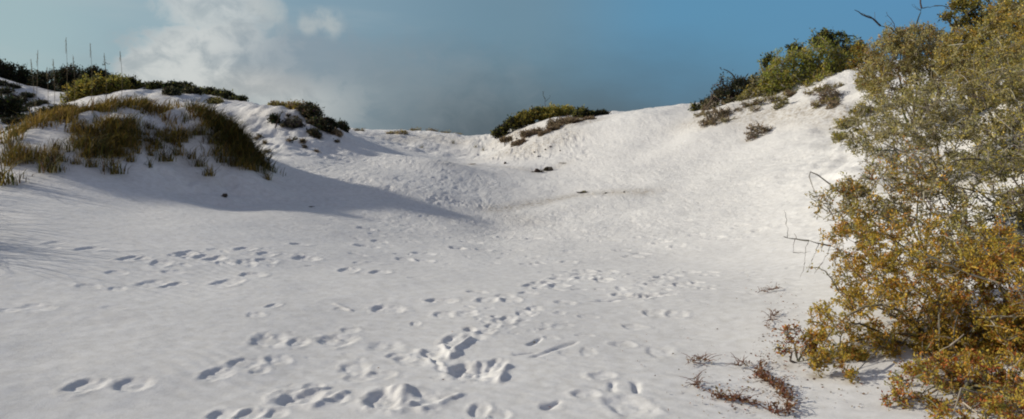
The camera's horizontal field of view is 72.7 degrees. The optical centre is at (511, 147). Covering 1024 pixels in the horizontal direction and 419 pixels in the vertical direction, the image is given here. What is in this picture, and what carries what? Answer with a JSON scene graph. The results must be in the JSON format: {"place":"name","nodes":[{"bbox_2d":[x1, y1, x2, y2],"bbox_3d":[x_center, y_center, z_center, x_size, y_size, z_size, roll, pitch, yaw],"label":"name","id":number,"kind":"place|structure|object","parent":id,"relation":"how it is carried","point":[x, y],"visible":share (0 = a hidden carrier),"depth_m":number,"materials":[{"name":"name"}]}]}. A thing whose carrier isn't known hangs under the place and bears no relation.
{"place":"outdoors","nodes":[
{"label":"outdoors","id":0,"kind":"place"},
{"bbox_2d":[0,91,287,179],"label":"dune grass","id":1,"kind":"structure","parent":0,"point":[206,112],"depth_m":16.68,"materials":[{"name":"plant"}]},
{"bbox_2d":[0,0,1019,135],"label":"sky","id":2,"kind":"structure","parent":0,"point":[455,66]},
{"bbox_2d":[0,55,1023,418],"bbox_3d":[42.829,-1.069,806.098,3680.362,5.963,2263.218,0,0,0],"label":"ground","id":3,"kind":"structure","parent":0,"point":[324,283],"depth_m":8.24,"materials":[{"name":"sand"}]},
{"bbox_2d":[0,145,14,163],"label":"grass tuft","id":4,"kind":"object","parent":3,"relation":"on","point":[3,154],"visible":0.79,"depth_m":13.20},
{"bbox_2d":[0,86,17,93],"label":"shrub","id":5,"kind":"object","parent":3,"relation":"on","point":[7,90],"visible":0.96,"depth_m":31.46,"materials":[{"name":"green plant"}]},
{"bbox_2d":[0,113,23,123],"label":"shrub","id":6,"kind":"object","parent":3,"relation":"on","point":[6,119],"visible":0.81,"depth_m":26.21,"materials":[{"name":"green plant"}]},
{"bbox_2d":[0,93,26,117],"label":"shrub","id":7,"kind":"object","parent":3,"relation":"on","point":[10,105],"visible":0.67,"depth_m":26.84,"materials":[{"name":"green plant"}]},
{"bbox_2d":[0,58,27,83],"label":"shrub","id":8,"kind":"object","parent":3,"relation":"on","point":[8,71],"visible":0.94,"depth_m":36.35,"materials":[{"name":"green plant"}]},
{"bbox_2d":[0,155,34,185],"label":"grass tuft","id":9,"kind":"object","parent":3,"relation":"on","point":[3,176],"visible":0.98,"depth_m":12.29,"materials":[{"name":"plant"}]},
{"bbox_2d":[11,66,35,85],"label":"shrub","id":10,"kind":"object","parent":3,"relation":"on","point":[24,79],"visible":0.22,"depth_m":36.65,"materials":[{"name":"green plant"}]},
{"bbox_2d":[9,152,41,163],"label":"grass tuft","id":11,"kind":"object","parent":3,"relation":"on","point":[25,160],"visible":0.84,"depth_m":13.20,"materials":[{"name":"plant"}]},
{"bbox_2d":[9,141,51,159],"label":"grass tuft","id":12,"kind":"object","parent":3,"relation":"on","point":[30,154],"visible":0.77,"depth_m":13.31,"materials":[{"name":"plant"}]},
{"bbox_2d":[26,98,42,106],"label":"shrub","id":13,"kind":"object","parent":3,"relation":"on","point":[30,102],"visible":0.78,"depth_m":30.64,"materials":[{"name":"green plant"}]},
{"bbox_2d":[25,68,58,91],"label":"shrub","id":14,"kind":"object","parent":3,"relation":"on","point":[42,81],"visible":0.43,"depth_m":35.66,"materials":[{"name":"green plant"}]},
{"bbox_2d":[39,147,70,161],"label":"grass tuft","id":15,"kind":"object","parent":3,"relation":"on","point":[59,159],"visible":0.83,"depth_m":13.46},
{"bbox_2d":[29,151,81,172],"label":"grass tuft","id":16,"kind":"object","parent":3,"relation":"on","point":[50,166],"visible":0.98,"depth_m":12.99,"materials":[{"name":"plant"}]},
{"bbox_2d":[46,136,74,149],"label":"grass tuft","id":17,"kind":"object","parent":3,"relation":"on","point":[55,144],"visible":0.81,"depth_m":13.82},
{"bbox_2d":[48,61,81,91],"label":"shrub","id":18,"kind":"object","parent":3,"relation":"on","point":[63,75],"visible":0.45,"depth_m":34.62,"materials":[{"name":"green plant"}]},
{"bbox_2d":[64,117,106,131],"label":"grass tuft","id":19,"kind":"object","parent":3,"relation":"on","point":[81,123],"visible":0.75,"depth_m":14.58,"materials":[{"name":"plant"}]},
{"bbox_2d":[75,154,102,166],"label":"grass tuft","id":20,"kind":"object","parent":3,"relation":"on","point":[90,163],"visible":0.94,"depth_m":13.58,"materials":[{"name":"plant"}]},
{"bbox_2d":[69,137,117,154],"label":"grass tuft","id":21,"kind":"object","parent":3,"relation":"on","point":[92,145],"visible":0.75,"depth_m":13.95,"materials":[{"name":"plant"}]},
{"bbox_2d":[72,61,117,85],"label":"shrub","id":22,"kind":"object","parent":3,"relation":"on","point":[90,72],"visible":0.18,"depth_m":34.20,"materials":[{"name":"green plant"}]},
{"bbox_2d":[73,132,117,148],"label":"grass tuft","id":23,"kind":"object","parent":3,"relation":"on","point":[99,138],"visible":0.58,"depth_m":14.13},
{"bbox_2d":[59,71,135,104],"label":"shrub","id":24,"kind":"object","parent":3,"relation":"on","point":[84,87],"visible":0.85,"depth_m":30.16,"materials":[{"name":"green plant"}]},
{"bbox_2d":[96,142,119,157],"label":"grass tuft","id":25,"kind":"object","parent":3,"relation":"on","point":[105,153],"visible":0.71,"depth_m":14.10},
{"bbox_2d":[95,117,136,135],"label":"grass tuft","id":26,"kind":"object","parent":3,"relation":"on","point":[112,129],"visible":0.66,"depth_m":14.80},
{"bbox_2d":[98,152,134,174],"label":"grass tuft","id":27,"kind":"object","parent":3,"relation":"on","point":[114,169],"visible":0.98,"depth_m":13.72,"materials":[{"name":"plant"}]},
{"bbox_2d":[93,109,141,125],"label":"grass tuft","id":28,"kind":"object","parent":3,"relation":"on","point":[111,118],"visible":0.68,"depth_m":15.02,"materials":[{"name":"plant"}]},
{"bbox_2d":[104,120,155,136],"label":"grass tuft","id":29,"kind":"object","parent":3,"relation":"on","point":[128,126],"visible":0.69,"depth_m":15.02,"materials":[{"name":"plant"}]},
{"bbox_2d":[115,110,144,125],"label":"grass tuft","id":30,"kind":"object","parent":3,"relation":"on","point":[130,119],"visible":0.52,"depth_m":15.28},
{"bbox_2d":[124,74,145,89],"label":"shrub","id":31,"kind":"object","parent":3,"relation":"on","point":[136,84],"visible":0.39,"depth_m":31.30,"materials":[{"name":"green plant"}]},
{"bbox_2d":[143,81,162,89],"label":"shrub","id":32,"kind":"object","parent":3,"relation":"on","point":[151,85],"visible":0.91,"depth_m":30.88,"materials":[{"name":"green plant"}]},
{"bbox_2d":[143,129,169,144],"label":"grass tuft","id":33,"kind":"object","parent":3,"relation":"on","point":[156,139],"visible":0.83,"depth_m":15.26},
{"bbox_2d":[146,137,169,148],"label":"grass tuft","id":34,"kind":"object","parent":3,"relation":"on","point":[160,145],"visible":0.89,"depth_m":15.23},
{"bbox_2d":[155,144,185,161],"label":"grass tuft","id":35,"kind":"object","parent":3,"relation":"on","point":[168,158],"visible":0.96,"depth_m":15.00,"materials":[{"name":"plant"}]},
{"bbox_2d":[159,85,183,95],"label":"shrub","id":36,"kind":"object","parent":3,"relation":"on","point":[173,90],"visible":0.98,"depth_m":28.77,"materials":[{"name":"green plant"}]},
{"bbox_2d":[161,130,184,142],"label":"grass tuft","id":37,"kind":"object","parent":3,"relation":"on","point":[176,135],"visible":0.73,"depth_m":15.77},
{"bbox_2d":[180,84,204,94],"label":"shrub","id":38,"kind":"object","parent":3,"relation":"on","point":[192,89],"visible":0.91,"depth_m":29.79,"materials":[{"name":"green plant"}]},
{"bbox_2d":[188,154,211,166],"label":"grass tuft","id":39,"kind":"object","parent":3,"relation":"on","point":[198,163],"visible":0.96,"depth_m":15.54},
{"bbox_2d":[194,162,224,175],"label":"grass tuft","id":40,"kind":"object","parent":3,"relation":"on","point":[210,172],"visible":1,"depth_m":15.33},
{"bbox_2d":[202,86,218,94],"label":"shrub","id":41,"kind":"object","parent":3,"relation":"on","point":[208,90],"visible":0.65,"depth_m":31.15,"materials":[{"name":"green plant"}]},
{"bbox_2d":[204,95,223,103],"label":"shrub","id":42,"kind":"object","parent":3,"relation":"on","point":[219,100],"visible":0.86,"depth_m":28.80,"materials":[{"name":"green plant"}]},
{"bbox_2d":[202,132,225,143],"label":"grass tuft","id":43,"kind":"object","parent":3,"relation":"on","point":[210,139],"visible":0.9,"depth_m":16.36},
{"bbox_2d":[199,139,241,156],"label":"grass tuft","id":44,"kind":"object","parent":3,"relation":"on","point":[219,147],"visible":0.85,"depth_m":16.16,"materials":[{"name":"plant"}]},
{"bbox_2d":[217,89,235,99],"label":"shrub","id":45,"kind":"object","parent":3,"relation":"on","point":[226,94],"visible":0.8,"depth_m":30.48,"materials":[{"name":"green plant"}]},
{"bbox_2d":[213,148,244,162],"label":"grass tuft","id":46,"kind":"object","parent":3,"relation":"on","point":[221,159],"visible":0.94,"depth_m":16.05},
{"bbox_2d":[231,144,262,159],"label":"grass tuft","id":47,"kind":"object","parent":3,"relation":"on","point":[249,152],"visible":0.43,"depth_m":16.76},
{"bbox_2d":[236,158,261,170],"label":"grass tuft","id":48,"kind":"object","parent":3,"relation":"on","point":[249,168],"visible":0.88,"depth_m":16.40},
{"bbox_2d":[266,112,282,123],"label":"shrub","id":49,"kind":"object","parent":3,"relation":"on","point":[272,118],"visible":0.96,"depth_m":24.27,"materials":[{"name":"green plant"}]},
{"bbox_2d":[268,100,286,105],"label":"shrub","id":50,"kind":"object","parent":3,"relation":"on","point":[274,103],"visible":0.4,"depth_m":26.68,"materials":[{"name":"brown plant"}]},
{"bbox_2d":[280,116,305,128],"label":"shrub","id":51,"kind":"object","parent":3,"relation":"on","point":[294,122],"visible":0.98,"depth_m":24.19,"materials":[{"name":"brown plant"}]},
{"bbox_2d":[282,99,303,109],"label":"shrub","id":52,"kind":"object","parent":3,"relation":"on","point":[292,105],"visible":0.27,"depth_m":26.19,"materials":[{"name":"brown plant"}]},
{"bbox_2d":[295,99,323,115],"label":"shrub","id":53,"kind":"object","parent":3,"relation":"on","point":[300,107],"visible":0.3,"depth_m":25.85,"materials":[{"name":"green plant"}]},
{"bbox_2d":[297,102,325,119],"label":"shrub","id":54,"kind":"object","parent":3,"relation":"on","point":[316,111],"visible":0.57,"depth_m":25.54,"materials":[{"name":"green plant"}]},
{"bbox_2d":[306,125,324,138],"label":"shrub","id":55,"kind":"object","parent":3,"relation":"on","point":[315,133],"visible":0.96,"depth_m":23.86,"materials":[{"name":"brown plant"}]},
{"bbox_2d":[305,115,328,127],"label":"shrub","id":56,"kind":"object","parent":3,"relation":"on","point":[313,121],"visible":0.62,"depth_m":25.02,"materials":[{"name":"green plant"}]},
{"bbox_2d":[315,120,334,133],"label":"dead bush","id":57,"kind":"object","parent":3,"relation":"on","point":[327,127],"visible":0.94,"depth_m":24.83,"materials":[{"name":"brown plant"}]},
{"bbox_2d":[325,116,340,128],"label":"shrub","id":58,"kind":"object","parent":3,"relation":"on","point":[332,121],"visible":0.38,"depth_m":26.08,"materials":[{"name":"green plant"}]},
{"bbox_2d":[336,118,350,132],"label":"shrub","id":59,"kind":"object","parent":3,"relation":"on","point":[344,126],"visible":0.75,"depth_m":26.87,"materials":[{"name":"green plant"}]},
{"bbox_2d":[498,135,513,145],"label":"dead bush","id":60,"kind":"object","parent":3,"relation":"on","point":[502,139],"visible":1,"depth_m":31.92,"materials":[{"name":"brown plant"}]},
{"bbox_2d":[490,113,521,138],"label":"shrub","id":61,"kind":"object","parent":3,"relation":"on","point":[499,131],"visible":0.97,"depth_m":35.30,"materials":[{"name":"green plant"}]},
{"bbox_2d":[510,138,525,146],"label":"dead bush","id":62,"kind":"object","parent":3,"relation":"on","point":[518,142],"visible":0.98,"depth_m":30.52,"materials":[{"name":"brown plant"}]},
{"bbox_2d":[513,104,544,129],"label":"shrub","id":63,"kind":"object","parent":3,"relation":"on","point":[528,117],"visible":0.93,"depth_m":35.22,"materials":[{"name":"green plant"}]},
{"bbox_2d":[518,126,541,138],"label":"dead bush","id":64,"kind":"object","parent":3,"relation":"on","point":[527,133],"visible":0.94,"depth_m":31.35,"materials":[{"name":"brown plant"}]},
{"bbox_2d":[546,123,563,131],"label":"dead bush","id":65,"kind":"object","parent":3,"relation":"on","point":[555,127],"visible":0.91,"depth_m":30.87,"materials":[{"name":"brown plant"}]},
{"bbox_2d":[536,103,576,120],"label":"shrub","id":66,"kind":"object","parent":3,"relation":"on","point":[552,110],"visible":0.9,"depth_m":35.20,"materials":[{"name":"green plant"}]},
{"bbox_2d":[545,114,578,125],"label":"dead bush","id":67,"kind":"object","parent":3,"relation":"on","point":[551,121],"visible":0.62,"depth_m":31.86,"materials":[{"name":"brown plant"}]},
{"bbox_2d":[563,117,584,124],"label":"dead bush","id":68,"kind":"object","parent":3,"relation":"on","point":[572,120],"visible":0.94,"depth_m":31.34,"materials":[{"name":"brown plant"}]},
{"bbox_2d":[571,104,598,117],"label":"shrub","id":69,"kind":"object","parent":3,"relation":"on","point":[580,112],"visible":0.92,"depth_m":33.36,"materials":[{"name":"green plant"}]},
{"bbox_2d":[593,109,611,115],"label":"shrub","id":70,"kind":"object","parent":3,"relation":"on","point":[602,112],"visible":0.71,"depth_m":33.42,"materials":[{"name":"green plant"}]},
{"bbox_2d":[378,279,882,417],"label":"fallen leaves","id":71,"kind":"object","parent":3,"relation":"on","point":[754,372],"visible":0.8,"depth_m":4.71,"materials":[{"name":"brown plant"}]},
{"bbox_2d":[680,369,709,388],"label":"leaf litter","id":72,"kind":"object","parent":3,"relation":"on","point":[697,382],"visible":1,"depth_m":4.69,"materials":[{"name":"brown plant"}]},
{"bbox_2d":[688,95,709,110],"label":"shrub","id":73,"kind":"object","parent":3,"relation":"on","point":[695,106],"visible":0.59,"depth_m":28.06,"materials":[{"name":"green plant"}]},
{"bbox_2d":[683,353,718,365],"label":"leaf litter","id":74,"kind":"object","parent":3,"relation":"on","point":[698,358],"visible":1,"depth_m":5.18,"materials":[{"name":"brown plant"}]},
{"bbox_2d":[702,107,731,123],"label":"dead bush","id":75,"kind":"object","parent":3,"relation":"on","point":[722,112],"visible":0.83,"depth_m":24.43,"materials":[{"name":"brown plant"}]},
{"bbox_2d":[700,93,734,110],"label":"shrub","id":76,"kind":"object","parent":3,"relation":"on","point":[718,103],"visible":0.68,"depth_m":26.92,"materials":[{"name":"green plant"}]},
{"bbox_2d":[693,92,743,125],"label":"dead bush","id":77,"kind":"object","parent":3,"relation":"on","point":[719,116],"visible":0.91,"depth_m":24.36,"materials":[{"name":"brown plant"}]},
{"bbox_2d":[707,67,762,105],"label":"shrub","id":78,"kind":"object","parent":3,"relation":"on","point":[737,84],"visible":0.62,"depth_m":26.52,"materials":[{"name":"green plant"}]},
{"bbox_2d":[725,352,748,366],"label":"leaf litter","id":79,"kind":"object","parent":3,"relation":"on","point":[738,362],"visible":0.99,"depth_m":5.04,"materials":[{"name":"brown plant"}]},
{"bbox_2d":[696,386,800,415],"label":"trailing vine","id":80,"kind":"object","parent":3,"relation":"on","point":[733,397],"visible":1,"depth_m":4.38,"materials":[{"name":"brown plant"}]},
{"bbox_2d":[744,120,774,141],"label":"dead bush","id":81,"kind":"object","parent":3,"relation":"on","point":[755,133],"visible":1,"depth_m":21.40,"materials":[{"name":"brown plant"}]},
{"bbox_2d":[739,95,779,112],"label":"dead bush","id":82,"kind":"object","parent":3,"relation":"on","point":[756,101],"visible":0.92,"depth_m":24.10,"materials":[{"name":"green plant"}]},
{"bbox_2d":[735,70,786,100],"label":"shrub","id":83,"kind":"object","parent":3,"relation":"on","point":[747,93],"visible":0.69,"depth_m":25.57,"materials":[{"name":"green plant"}]},
{"bbox_2d":[763,308,783,327],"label":"leaf litter","id":84,"kind":"object","parent":3,"relation":"on","point":[772,314],"visible":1,"depth_m":6.24,"materials":[{"name":"brown plant"}]},
{"bbox_2d":[748,353,804,415],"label":"trailing vine","id":85,"kind":"object","parent":3,"relation":"on","point":[764,376],"visible":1,"depth_m":4.58,"materials":[{"name":"brown plant"}]},
{"bbox_2d":[771,93,789,109],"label":"shrub","id":86,"kind":"object","parent":3,"relation":"on","point":[780,102],"visible":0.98,"depth_m":23.12,"materials":[{"name":"green plant"}]},
{"bbox_2d":[771,321,818,362],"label":"shrub","id":87,"kind":"object","parent":3,"relation":"on","point":[787,333],"visible":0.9,"depth_m":5.08,"materials":[{"name":"brown plant"}]},
{"bbox_2d":[755,35,849,96],"bbox_3d":[10.447,-2.967,24.846,3.397,2.445,2.276,0,0,0],"label":"shrub","id":88,"kind":"object","parent":3,"relation":"on","point":[810,67],"visible":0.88,"depth_m":24.65,"materials":[{"name":"green plant"}]},
{"bbox_2d":[757,27,870,68],"bbox_3d":[11.439,-3.772,26.494,4.098,1.749,1.398,0,0,13],"label":"shrub","id":89,"kind":"object","parent":3,"relation":"on","point":[830,35],"visible":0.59,"depth_m":26.39,"materials":[{"name":"green plant"}]},
{"bbox_2d":[803,82,846,108],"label":"dead bush","id":90,"kind":"object","parent":3,"relation":"on","point":[815,104],"visible":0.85,"depth_m":22.56,"materials":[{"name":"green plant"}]},
{"bbox_2d":[800,55,854,87],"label":"shrub","id":91,"kind":"object","parent":3,"relation":"on","point":[807,82],"visible":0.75,"depth_m":23.99,"materials":[{"name":"green plant"}]},
{"bbox_2d":[816,84,847,101],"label":"dead bush","id":92,"kind":"object","parent":3,"relation":"on","point":[833,93],"visible":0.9,"depth_m":21.50,"materials":[{"name":"brown plant"}]},
{"bbox_2d":[825,99,840,109],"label":"dead bush","id":93,"kind":"object","parent":3,"relation":"on","point":[832,104],"visible":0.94,"depth_m":20.39,"materials":[{"name":"brown plant"}]},
{"bbox_2d":[830,130,848,142],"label":"shrub","id":94,"kind":"object","parent":3,"relation":"on","point":[836,134],"visible":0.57,"depth_m":17.28,"materials":[{"name":"green plant"}]},
{"bbox_2d":[829,113,859,129],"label":"shrub","id":95,"kind":"object","parent":3,"relation":"on","point":[839,122],"visible":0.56,"depth_m":18.44,"materials":[{"name":"green plant"}]},
{"bbox_2d":[847,101,873,116],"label":"shrub","id":96,"kind":"object","parent":3,"relation":"on","point":[854,111],"visible":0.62,"depth_m":18.93,"materials":[{"name":"green plant"}]},
{"bbox_2d":[843,37,886,69],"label":"shrub","id":97,"kind":"object","parent":3,"relation":"on","point":[857,52],"visible":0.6,"depth_m":23.46,"materials":[{"name":"green plant"}]},
{"bbox_2d":[855,10,907,122],"bbox_3d":[8.110,-1.716,15.218,1.507,2.630,0.369,0,0,-21],"label":"bare branch","id":98,"kind":"object","parent":3,"relation":"on","point":[870,17],"visible":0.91,"depth_m":15.25,"materials":[{"name":"brown plant"}]},
{"bbox_2d":[804,136,977,255],"bbox_3d":[3.820,0.515,7.176,1.847,1.324,1.442,0,0,0],"label":"shrub","id":99,"kind":"object","parent":3,"relation":"on","point":[855,192],"visible":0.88,"depth_m":7.00,"materials":[{"name":"green plant"}]},
{"bbox_2d":[794,209,992,382],"bbox_3d":[2.924,1.057,5.337,1.252,1.081,2.137,0,0,30],"label":"shrub","id":100,"kind":"object","parent":3,"relation":"on","point":[888,263],"visible":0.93,"depth_m":5.23,"materials":[{"name":"yellow plant"}]},
{"bbox_2d":[784,211,859,276],"bbox_3d":[2.658,0.825,5.898,0.677,0.563,0.262,0,0,16],"label":"bare twig","id":101,"kind":"object","parent":100,"relation":"attached to","point":[807,244],"visible":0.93,"depth_m":6.00,"materials":[{"name":"wood"}]},
{"bbox_2d":[853,20,986,123],"bbox_3d":[8.821,-1.656,14.955,2.741,2.402,1.894,0,0,28],"label":"shrub","id":102,"kind":"object","parent":3,"relation":"on","point":[908,50],"visible":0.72,"depth_m":15.00,"materials":[{"name":"green plant"}]},
{"bbox_2d":[835,65,1008,186],"bbox_3d":[6.269,-0.354,10.674,2.301,1.920,2.647,0,0,38],"label":"shrub","id":103,"kind":"object","parent":3,"relation":"on","point":[892,123],"visible":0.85,"depth_m":10.39,"materials":[{"name":"green plant"}]},
{"bbox_2d":[912,0,953,128],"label":"bare branch","id":104,"kind":"object","parent":3,"relation":"on","point":[921,7],"visible":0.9,"depth_m":15.16,"materials":[{"name":"brown plant"}]},
{"bbox_2d":[879,342,1023,418],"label":"groundcover shrub","id":105,"kind":"object","parent":3,"relation":"on","point":[996,403],"visible":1,"depth_m":4.20,"materials":[{"name":"yellow plant"}]},
{"bbox_2d":[904,197,1023,365],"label":"shrub","id":106,"kind":"object","parent":3,"relation":"on","point":[995,332],"visible":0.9,"depth_m":4.97,"materials":[{"name":"yellow plant"}]},
{"bbox_2d":[925,254,1000,287],"bbox_3d":[3.073,0.835,4.744,0.493,0.229,0.087,0,0,10],"label":"bare stick","id":107,"kind":"object","parent":106,"relation":"attached to","point":[940,262],"visible":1,"depth_m":4.74,"materials":[{"name":"wood"}]},
{"bbox_2d":[913,108,1023,257],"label":"shrub","id":108,"kind":"object","parent":3,"relation":"on","point":[1007,195],"visible":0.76,"depth_m":6.92,"materials":[{"name":"green plant"}]},
{"bbox_2d":[926,33,1023,169],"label":"shrub","id":109,"kind":"object","parent":3,"relation":"on","point":[1006,95],"visible":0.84,"depth_m":9.84,"materials":[{"name":"green plant"}]},
{"bbox_2d":[933,0,1023,106],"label":"shrub","id":110,"kind":"object","parent":3,"relation":"on","point":[1012,14],"visible":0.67,"depth_m":13.75,"materials":[{"name":"green plant"}]},
{"bbox_2d":[937,0,1023,113],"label":"tree","id":111,"kind":"object","parent":3,"relation":"on","point":[963,6],"visible":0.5,"depth_m":15.03,"materials":[{"name":"green plant"}]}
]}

